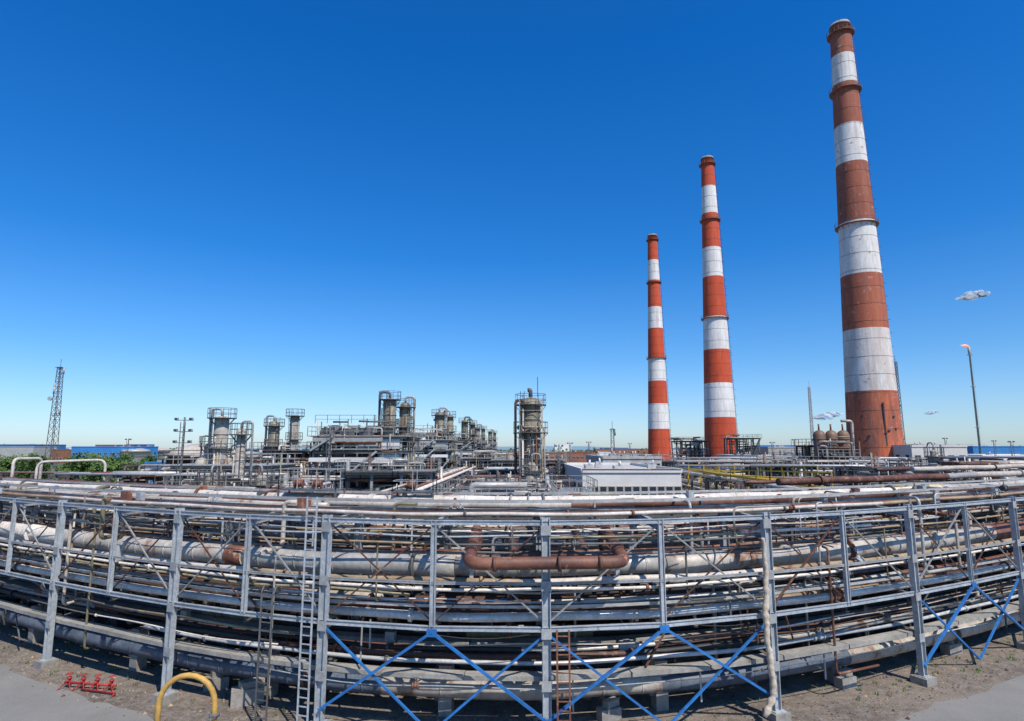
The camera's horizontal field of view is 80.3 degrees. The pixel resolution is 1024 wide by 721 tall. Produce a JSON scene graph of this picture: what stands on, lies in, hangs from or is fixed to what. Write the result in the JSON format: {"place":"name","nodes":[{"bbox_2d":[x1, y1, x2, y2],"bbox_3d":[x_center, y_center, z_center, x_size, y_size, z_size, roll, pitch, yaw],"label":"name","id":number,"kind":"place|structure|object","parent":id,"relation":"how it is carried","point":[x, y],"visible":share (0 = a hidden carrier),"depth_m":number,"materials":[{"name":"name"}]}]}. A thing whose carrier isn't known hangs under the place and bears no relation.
{"place":"outdoors","nodes":[
{"label":"outdoors","id":0,"kind":"place"},
{"bbox_2d":[0,449,1023,720],"bbox_3d":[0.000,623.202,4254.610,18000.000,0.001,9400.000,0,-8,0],"label":"ground","id":1,"kind":"structure","parent":0,"point":[356,705],"depth_m":24.86,"materials":[{"name":"grey concrete"}]},
{"bbox_2d":[44,359,64,471],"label":"radio mast","id":2,"kind":"object","parent":1,"relation":"on","point":[49,398],"visible":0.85,"depth_m":149.59,"materials":[{"name":"metal"}]},
{"bbox_2d":[71,445,158,459],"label":"blue warehouse","id":3,"kind":"structure","parent":1,"relation":"on","point":[106,450],"depth_m":326.58,"materials":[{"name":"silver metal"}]},
{"bbox_2d":[118,463,193,484],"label":"equipment frame","id":4,"kind":"object","parent":1,"relation":"on","point":[141,479],"visible":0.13,"depth_m":64.90,"materials":[{"name":"metal"}]},
{"bbox_2d":[48,471,289,483],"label":"yard pipe rack","id":5,"kind":"object","parent":1,"relation":"on","point":[121,474],"visible":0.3,"depth_m":59.38,"materials":[{"name":"metal"}]},
{"bbox_2d":[6,457,106,509],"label":"pipe gantry","id":6,"kind":"object","parent":5,"relation":"attached to","point":[39,466],"visible":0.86,"depth_m":61.73,"materials":[{"name":"metal"}]},
{"bbox_2d":[199,407,236,470],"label":"distillation column","id":7,"kind":"structure","parent":1,"relation":"on","point":[217,448],"depth_m":65.00,"materials":[{"name":"metal"}]},
{"bbox_2d":[154,466,301,487],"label":"equipment frame","id":8,"kind":"object","parent":1,"relation":"on","point":[233,480],"visible":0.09,"depth_m":53.89,"materials":[{"name":"metal"}]},
{"bbox_2d":[161,444,300,484],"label":"equipment frame","id":9,"kind":"object","parent":1,"relation":"on","point":[200,464],"visible":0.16,"depth_m":64.11,"materials":[{"name":"grey paint"}]},
{"bbox_2d":[227,420,253,484],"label":"distillation column","id":10,"kind":"structure","parent":1,"relation":"on","point":[239,454],"depth_m":57.08,"materials":[{"name":"metal"}]},
{"bbox_2d":[230,677,264,708],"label":"concrete block","id":11,"kind":"structure","parent":1,"relation":"on","point":[243,693],"depth_m":23.85,"materials":[{"name":"grey concrete"}]},
{"bbox_2d":[254,585,280,720],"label":"access ladder","id":12,"kind":"object","parent":1,"relation":"on","point":[268,657],"visible":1,"depth_m":22.31,"materials":[{"name":"metal"}]},
{"bbox_2d":[249,408,327,473],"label":"process unit","id":13,"kind":"object","parent":1,"relation":"on","point":[291,445],"visible":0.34,"depth_m":89.14,"materials":[{"name":"metal"}]},
{"bbox_2d":[296,497,317,720],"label":"access ladder","id":14,"kind":"object","parent":1,"relation":"on","point":[311,618],"visible":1,"depth_m":22.00,"materials":[{"name":"metal"}]},
{"bbox_2d":[306,390,423,482],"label":"process unit","id":15,"kind":"object","parent":1,"relation":"on","point":[385,439],"visible":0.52,"depth_m":75.05,"materials":[{"name":"metal"}]},
{"bbox_2d":[334,454,442,490],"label":"equipment frame","id":16,"kind":"object","parent":1,"relation":"on","point":[367,476],"visible":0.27,"depth_m":62.28,"materials":[{"name":"metal"}]},
{"bbox_2d":[337,465,477,585],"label":"yard pipe rack","id":17,"kind":"object","parent":1,"relation":"on","point":[448,474],"visible":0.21,"depth_m":65.31,"materials":[{"name":"metal"}]},
{"bbox_2d":[396,407,457,468],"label":"process unit","id":18,"kind":"object","parent":1,"relation":"on","point":[438,443],"visible":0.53,"depth_m":110.68,"materials":[{"name":"metal"}]},
{"bbox_2d":[453,416,476,464],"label":"process unit","id":19,"kind":"object","parent":1,"relation":"on","point":[464,442],"visible":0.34,"depth_m":153.28,"materials":[{"name":"metal"}]},
{"bbox_2d":[460,446,505,474],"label":"equipment frame","id":20,"kind":"object","parent":1,"relation":"on","point":[478,458],"visible":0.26,"depth_m":105.97,"materials":[{"name":"grey paint"}]},
{"bbox_2d":[428,469,571,588],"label":"equipment frame","id":21,"kind":"object","parent":1,"relation":"on","point":[497,485],"visible":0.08,"depth_m":41.60,"materials":[{"name":"grey paint"}]},
{"bbox_2d":[0,484,1023,720],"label":"pipe rack","id":22,"kind":"object","parent":1,"relation":"on","point":[322,665],"visible":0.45,"depth_m":24.62,"materials":[{"name":"metal"}]},
{"bbox_2d":[0,521,243,565],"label":"pipeline","id":23,"kind":"object","parent":22,"relation":"on","point":[197,552],"visible":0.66,"depth_m":28.24,"materials":[{"name":"silver metal"}]},
{"bbox_2d":[0,581,288,633],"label":"pipeline","id":24,"kind":"object","parent":22,"relation":"on","point":[40,590],"visible":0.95,"depth_m":25.85,"materials":[{"name":"metal"}]},
{"bbox_2d":[2,487,329,505],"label":"pipeline","id":25,"kind":"object","parent":22,"relation":"on","point":[215,499],"visible":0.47,"depth_m":30.69,"materials":[{"name":"silver metal"}]},
{"bbox_2d":[2,548,409,595],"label":"pipeline","id":26,"kind":"object","parent":22,"relation":"on","point":[267,584],"visible":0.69,"depth_m":24.40,"materials":[{"name":"metal"}]},
{"bbox_2d":[277,468,345,497],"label":"valve platform","id":27,"kind":"structure","parent":22,"relation":"on","point":[298,483],"depth_m":30.68,"materials":[{"name":"metal"}]},
{"bbox_2d":[240,546,456,576],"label":"pipeline","id":28,"kind":"object","parent":22,"relation":"on","point":[416,564],"visible":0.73,"depth_m":23.98,"materials":[{"name":"silver metal"}]},
{"bbox_2d":[194,581,541,602],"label":"pipeline","id":29,"kind":"object","parent":22,"relation":"on","point":[381,597],"visible":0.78,"depth_m":22.54,"materials":[{"name":"silver metal"}]},
{"bbox_2d":[3,505,797,533],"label":"pipeline","id":30,"kind":"object","parent":22,"relation":"on","point":[414,531],"visible":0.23,"depth_m":28.22,"materials":[{"name":"silver metal"}]},
{"bbox_2d":[391,469,436,499],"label":"valve platform","id":31,"kind":"structure","parent":22,"relation":"on","point":[411,484],"depth_m":29.95,"materials":[{"name":"metal"}]},
{"bbox_2d":[47,598,905,653],"bbox_3d":[-0.001,14.668,36.730,85.392,0.946,18.537,0,-8,0],"label":"pipeline","id":32,"kind":"object","parent":22,"relation":"on","point":[308,641],"visible":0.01,"depth_m":28.63,"materials":[{"name":"metal"}]},
{"bbox_2d":[2,516,962,551],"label":"pipeline","id":33,"kind":"object","parent":22,"relation":"on","point":[254,540],"visible":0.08,"depth_m":30.54,"materials":[{"name":"grey paint"}]},
{"bbox_2d":[6,502,983,527],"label":"pipeline","id":34,"kind":"object","parent":22,"relation":"on","point":[275,521],"visible":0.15,"depth_m":30.85,"materials":[{"name":"silver metal"}]},
{"bbox_2d":[0,500,1001,638],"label":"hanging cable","id":35,"kind":"object","parent":22,"relation":"hanging from","point":[573,527],"visible":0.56,"depth_m":23.25,"materials":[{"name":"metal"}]},
{"bbox_2d":[125,515,880,532],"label":"pipeline","id":36,"kind":"object","parent":22,"relation":"on","point":[409,529],"visible":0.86,"depth_m":23.65,"materials":[{"name":"silver metal"}]},
{"bbox_2d":[0,584,1012,651],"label":"pipeline","id":37,"kind":"object","parent":22,"relation":"on","point":[519,649],"visible":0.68,"depth_m":25.22,"materials":[{"name":"metal"}]},
{"bbox_2d":[0,558,1013,612],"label":"pipeline","id":38,"kind":"object","parent":22,"relation":"on","point":[506,610],"visible":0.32,"depth_m":24.24,"materials":[{"name":"silver metal"}]},
{"bbox_2d":[8,510,1005,549],"bbox_3d":[0.004,10.066,37.417,85.062,1.012,18.096,0,-8,0],"label":"pipeline","id":39,"kind":"object","parent":22,"relation":"on","point":[368,546],"visible":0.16,"depth_m":30.44,"materials":[{"name":"silver metal"}]},
{"bbox_2d":[1,569,1013,637],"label":"pipeline","id":40,"kind":"object","parent":22,"relation":"on","point":[595,633],"visible":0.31,"depth_m":26.75,"materials":[{"name":"metal"}]},
{"bbox_2d":[0,588,1017,660],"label":"pipeline","id":41,"kind":"object","parent":22,"relation":"on","point":[337,648],"visible":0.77,"depth_m":24.28,"materials":[{"name":"metal"}]},
{"bbox_2d":[0,608,1020,701],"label":"pipeline","id":42,"kind":"object","parent":22,"relation":"on","point":[194,661],"visible":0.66,"depth_m":24.41,"materials":[{"name":"silver metal"}]},
{"bbox_2d":[0,478,1023,608],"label":"cable tray","id":43,"kind":"object","parent":22,"relation":"attached to","point":[484,605],"visible":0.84,"depth_m":26.67,"materials":[{"name":"silver metal"}]},
{"bbox_2d":[0,480,1023,688],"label":"link piping","id":44,"kind":"object","parent":22,"relation":"on","point":[948,516],"visible":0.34,"depth_m":27.87,"materials":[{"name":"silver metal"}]},
{"bbox_2d":[0,559,1023,623],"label":"pipeline","id":45,"kind":"object","parent":22,"relation":"on","point":[410,615],"visible":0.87,"depth_m":23.87,"materials":[{"name":"silver metal"}]},
{"bbox_2d":[0,487,1023,516],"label":"pipeline","id":46,"kind":"object","parent":22,"relation":"on","point":[632,513],"visible":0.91,"depth_m":26.07,"materials":[{"name":"metal"}]},
{"bbox_2d":[0,479,1023,499],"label":"pipeline","id":47,"kind":"object","parent":22,"relation":"on","point":[568,497],"visible":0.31,"depth_m":31.42,"materials":[{"name":"silver metal"}]},
{"bbox_2d":[0,536,1023,586],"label":"pipeline","id":48,"kind":"object","parent":22,"relation":"on","point":[857,558],"visible":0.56,"depth_m":23.89,"materials":[{"name":"grey paint"}]},
{"bbox_2d":[0,485,1023,508],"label":"pipeline","id":49,"kind":"object","parent":22,"relation":"on","point":[526,505],"visible":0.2,"depth_m":28.16,"materials":[{"name":"metal"}]},
{"bbox_2d":[0,550,1023,610],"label":"pipeline","id":50,"kind":"object","parent":22,"relation":"on","point":[856,577],"visible":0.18,"depth_m":25.38,"materials":[{"name":"silver metal"}]},
{"bbox_2d":[0,543,1023,591],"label":"pipeline","id":51,"kind":"object","parent":22,"relation":"on","point":[645,587],"visible":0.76,"depth_m":23.22,"materials":[{"name":"metal"}]},
{"bbox_2d":[0,518,1023,554],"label":"pipeline","id":52,"kind":"object","parent":22,"relation":"on","point":[295,546],"visible":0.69,"depth_m":23.93,"materials":[{"name":"metal"}]},
{"bbox_2d":[0,512,1023,546],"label":"pipeline","id":53,"kind":"object","parent":22,"relation":"on","point":[574,543],"visible":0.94,"depth_m":23.26,"materials":[{"name":"metal"}]},
{"bbox_2d":[2,489,1023,510],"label":"pipeline","id":54,"kind":"object","parent":22,"relation":"on","point":[460,508],"visible":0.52,"depth_m":27.69,"materials":[{"name":"silver metal"}]},
{"bbox_2d":[3,510,1022,547],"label":"pipeline","id":55,"kind":"object","parent":22,"relation":"on","point":[464,541],"visible":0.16,"depth_m":32.06,"materials":[{"name":"silver metal"}]},
{"bbox_2d":[3,506,1022,537],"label":"pipeline","id":56,"kind":"object","parent":22,"relation":"on","point":[428,534],"visible":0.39,"depth_m":29.26,"materials":[{"name":"silver metal"}]},
{"bbox_2d":[3,504,1022,531],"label":"pipeline","id":57,"kind":"object","parent":22,"relation":"on","point":[971,509],"visible":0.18,"depth_m":30.97,"materials":[{"name":"metal"}]},
{"bbox_2d":[3,509,1022,539],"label":"pipeline","id":58,"kind":"object","parent":22,"relation":"on","point":[369,536],"visible":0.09,"depth_m":33.28,"materials":[{"name":"silver metal"}]},
{"bbox_2d":[3,548,1023,599],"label":"pipeline","id":59,"kind":"object","parent":22,"relation":"on","point":[620,594],"visible":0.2,"depth_m":25.86,"materials":[{"name":"silver metal"}]},
{"bbox_2d":[3,488,1023,517],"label":"pipeline","id":60,"kind":"object","parent":22,"relation":"on","point":[568,511],"visible":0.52,"depth_m":26.71,"materials":[{"name":"metal"}]},
{"bbox_2d":[6,545,1021,595],"bbox_3d":[0.007,10.941,34.094,78.053,0.982,16.630,0,-8,0],"label":"pipeline","id":61,"kind":"object","parent":22,"relation":"on","point":[689,588],"visible":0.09,"depth_m":27.49,"materials":[{"name":"silver metal"}]},
{"bbox_2d":[14,596,1018,669],"bbox_3d":[0.004,14.514,34.909,81.105,0.648,17.367,0,-8,0],"label":"pipeline","id":62,"kind":"object","parent":22,"relation":"on","point":[104,620],"visible":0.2,"depth_m":27.80,"materials":[{"name":"metal"}]},
{"bbox_2d":[21,521,1021,556],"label":"pipeline","id":63,"kind":"object","parent":22,"relation":"on","point":[604,554],"visible":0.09,"depth_m":26.65,"materials":[{"name":"silver metal"}]},
{"bbox_2d":[40,568,1012,624],"bbox_3d":[0.002,12.698,35.526,81.922,1.009,17.536,0,-8,0],"label":"pipeline","id":64,"kind":"object","parent":22,"relation":"on","point":[571,622],"visible":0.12,"depth_m":27.79,"materials":[{"name":"metal"}]},
{"bbox_2d":[40,541,1023,595],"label":"pipeline","id":65,"kind":"object","parent":22,"relation":"on","point":[422,593],"visible":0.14,"depth_m":25.98,"materials":[{"name":"metal"}]},
{"bbox_2d":[363,525,714,588],"bbox_3d":[1.280,7.745,24.149,15.745,1.998,7.303,0,-8,0],"label":"expansion loop","id":66,"kind":"object","parent":22,"relation":"on","point":[618,559],"visible":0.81,"depth_m":20.93,"materials":[{"name":"metal"}]},
{"bbox_2d":[424,529,667,577],"bbox_3d":[1.409,7.747,24.307,10.766,1.669,4.809,0,-8,0],"label":"expansion loop","id":67,"kind":"object","parent":22,"relation":"on","point":[537,553],"visible":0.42,"depth_m":22.25,"materials":[{"name":"metal"}]},
{"bbox_2d":[454,555,666,578],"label":"pipeline","id":68,"kind":"object","parent":22,"relation":"on","point":[645,564],"visible":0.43,"depth_m":23.47,"materials":[{"name":"silver metal"}]},
{"bbox_2d":[143,594,1017,665],"bbox_3d":[9.566,11.756,27.643,50.990,0.528,8.064,2,-8,-11],"label":"pipeline","id":69,"kind":"object","parent":22,"relation":"on","point":[820,636],"visible":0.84,"depth_m":23.40,"materials":[{"name":"silver metal"}]},
{"bbox_2d":[238,516,938,537],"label":"pipeline","id":70,"kind":"object","parent":22,"relation":"on","point":[477,536],"visible":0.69,"depth_m":23.60,"materials":[{"name":"grey paint"}]},
{"bbox_2d":[264,623,987,689],"bbox_3d":[7.102,11.761,24.055,32.787,0.398,4.118,2,-8,-11],"label":"pipeline","id":71,"kind":"object","parent":22,"relation":"on","point":[415,684],"visible":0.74,"depth_m":21.75,"materials":[{"name":"grey paint"}]},
{"bbox_2d":[416,583,1013,645],"bbox_3d":[13.471,11.068,26.971,35.290,0.366,2.863,3,-9,-19],"label":"pipeline","id":72,"kind":"object","parent":22,"relation":"on","point":[838,618],"visible":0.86,"depth_m":23.33,"materials":[{"name":"silver metal"}]},
{"bbox_2d":[665,521,1023,573],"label":"pipeline","id":73,"kind":"object","parent":22,"relation":"on","point":[744,559],"visible":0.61,"depth_m":26.45,"materials":[{"name":"silver metal"}]},
{"bbox_2d":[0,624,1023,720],"bbox_3d":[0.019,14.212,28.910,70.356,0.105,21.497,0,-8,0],"label":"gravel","id":74,"kind":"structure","parent":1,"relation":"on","point":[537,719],"depth_m":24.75,"materials":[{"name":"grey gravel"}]},
{"bbox_2d":[596,696,621,720],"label":"concrete block","id":75,"kind":"structure","parent":74,"relation":"on","point":[610,709],"depth_m":22.53,"materials":[{"name":"grey concrete"}]},
{"bbox_2d":[3,628,1022,720],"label":"grass tufts","id":76,"kind":"object","parent":1,"relation":"on","point":[236,683],"visible":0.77,"depth_m":27.38,"materials":[{"name":"green plant"}]},
{"bbox_2d":[9,468,1023,574],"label":"pipe support trestle","id":77,"kind":"object","parent":1,"relation":"on","point":[866,474],"visible":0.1,"depth_m":48.95,"materials":[{"name":"metal"}]},
{"bbox_2d":[775,469,1023,485],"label":"pipeline","id":78,"kind":"object","parent":77,"relation":"on","point":[818,480],"visible":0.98,"depth_m":44.20,"materials":[{"name":"silver metal"}]},
{"bbox_2d":[910,464,1023,471],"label":"pipeline","id":79,"kind":"object","parent":77,"relation":"on","point":[993,467],"visible":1,"depth_m":52.35,"materials":[{"name":"silver metal"}]},
{"bbox_2d":[461,453,574,490],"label":"equipment frame","id":80,"kind":"object","parent":1,"relation":"on","point":[533,466],"visible":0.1,"depth_m":54.54,"materials":[{"name":"metal"}]},
{"bbox_2d":[455,466,597,519],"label":"equipment frame","id":81,"kind":"object","parent":1,"relation":"on","point":[577,488],"visible":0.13,"depth_m":51.53,"materials":[{"name":"grey paint"}]},
{"bbox_2d":[491,449,566,486],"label":"equipment frame","id":82,"kind":"object","parent":1,"relation":"on","point":[508,461],"visible":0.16,"depth_m":90.67,"materials":[{"name":"grey paint"}]},
{"bbox_2d":[514,377,545,483],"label":"piping and scaffold","id":83,"kind":"object","parent":1,"relation":"on","point":[521,445],"visible":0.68,"depth_m":58.37,"materials":[{"name":"metal"}]},
{"bbox_2d":[513,391,547,469],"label":"shell and platforms","id":84,"kind":"object","parent":1,"relation":"on","point":[531,418],"visible":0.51,"depth_m":58.89,"materials":[{"name":"metal"}]},
{"bbox_2d":[556,630,570,720],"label":"access ladder","id":85,"kind":"object","parent":1,"relation":"on","point":[569,673],"visible":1,"depth_m":20.62,"materials":[{"name":"brown metal"}]},
{"bbox_2d":[563,463,683,535],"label":"building","id":86,"kind":"structure","parent":1,"relation":"on","point":[615,478],"depth_m":66.83,"materials":[{"name":"white metal"}]},
{"bbox_2d":[564,476,682,519],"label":"windows and door","id":87,"kind":"structure","parent":86,"relation":"attached to","point":[633,488],"depth_m":66.60,"materials":[{"name":"glass"}]},
{"bbox_2d":[586,455,661,465],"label":"walls","id":88,"kind":"structure","parent":1,"relation":"on","point":[642,459],"depth_m":100.64,"materials":[{"name":"white metal"}]},
{"bbox_2d":[646,232,671,459],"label":"striped chimney","id":89,"kind":"object","parent":1,"relation":"on","point":[659,433],"visible":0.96,"depth_m":292.34,"materials":[{"name":"concrete"}]},
{"bbox_2d":[669,437,712,467],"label":"equipment frame","id":90,"kind":"object","parent":1,"relation":"on","point":[696,450],"visible":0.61,"depth_m":180.07,"materials":[{"name":"metal"}]},
{"bbox_2d":[689,152,738,464],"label":"striped chimney","id":91,"kind":"object","parent":1,"relation":"on","point":[720,420],"visible":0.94,"depth_m":211.59,"materials":[{"name":"concrete"}]},
{"bbox_2d":[721,434,762,454],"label":"equipment frame","id":92,"kind":"object","parent":1,"relation":"on","point":[746,448],"visible":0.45,"depth_m":192.02,"materials":[{"name":"metal"}]},
{"bbox_2d":[681,469,807,516],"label":"yard pipe rack","id":93,"kind":"object","parent":1,"relation":"on","point":[695,484],"visible":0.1,"depth_m":70.69,"materials":[{"name":"metal"}]},
{"bbox_2d":[674,465,832,516],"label":"yellow gas pipeline","id":94,"kind":"object","parent":1,"relation":"on","point":[716,471],"visible":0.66,"depth_m":63.58,"materials":[{"name":"paint"}]},
{"bbox_2d":[761,538,776,717],"bbox_3d":[9.456,9.896,22.624,0.625,6.367,0.326,2,-8,-14],"label":"lagged riser pipe","id":95,"kind":"object","parent":1,"relation":"on","point":[771,700],"visible":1,"depth_m":22.46,"materials":[{"name":"beige fabric"}]},
{"bbox_2d":[740,452,817,513],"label":"equipment frame","id":96,"kind":"object","parent":1,"relation":"on","point":[790,458],"visible":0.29,"depth_m":90.06,"materials":[{"name":"metal"}]},
{"bbox_2d":[791,424,861,483],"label":"reactor unit","id":97,"kind":"object","parent":1,"relation":"on","point":[830,444],"visible":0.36,"depth_m":106.07,"materials":[{"name":"metal"}]},
{"bbox_2d":[672,460,1012,485],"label":"yard pipe rack","id":98,"kind":"object","parent":1,"relation":"on","point":[823,462],"visible":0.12,"depth_m":95.21,"materials":[{"name":"metal"}]},
{"bbox_2d":[826,16,904,459],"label":"striped chimney","id":99,"kind":"object","parent":1,"relation":"on","point":[873,421],"visible":0.91,"depth_m":141.18,"materials":[{"name":"concrete"}]},
{"bbox_2d":[828,453,927,485],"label":"equipment frame","id":100,"kind":"object","parent":1,"relation":"on","point":[873,465],"visible":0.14,"depth_m":77.27,"materials":[{"name":"metal"}]},
{"bbox_2d":[892,445,967,464],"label":"walls","id":101,"kind":"structure","parent":1,"relation":"on","point":[914,450],"depth_m":126.64,"materials":[{"name":"white metal"}]},
{"bbox_2d":[889,442,1009,483],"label":"equipment frame","id":102,"kind":"object","parent":1,"relation":"on","point":[934,459],"visible":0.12,"depth_m":64.11,"materials":[{"name":"metal"}]},
{"bbox_2d":[0,665,1023,720],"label":"road","id":103,"kind":"structure","parent":0,"point":[22,698],"depth_m":23.69,"materials":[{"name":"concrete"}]},
{"bbox_2d":[154,672,219,720],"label":"vent pipe arch","id":104,"kind":"structure","parent":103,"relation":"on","point":[214,713],"depth_m":21.17,"materials":[{"name":"metal"}]},
{"bbox_2d":[0,0,1023,447],"label":"sky","id":105,"kind":"structure","parent":0,"point":[260,209],"materials":[{"name":"blue"}]},
{"bbox_2d":[550,523,870,539],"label":"pipeline","id":106,"kind":"object","parent":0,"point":[703,535],"visible":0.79,"depth_m":23.12,"materials":[{"name":"metal"}]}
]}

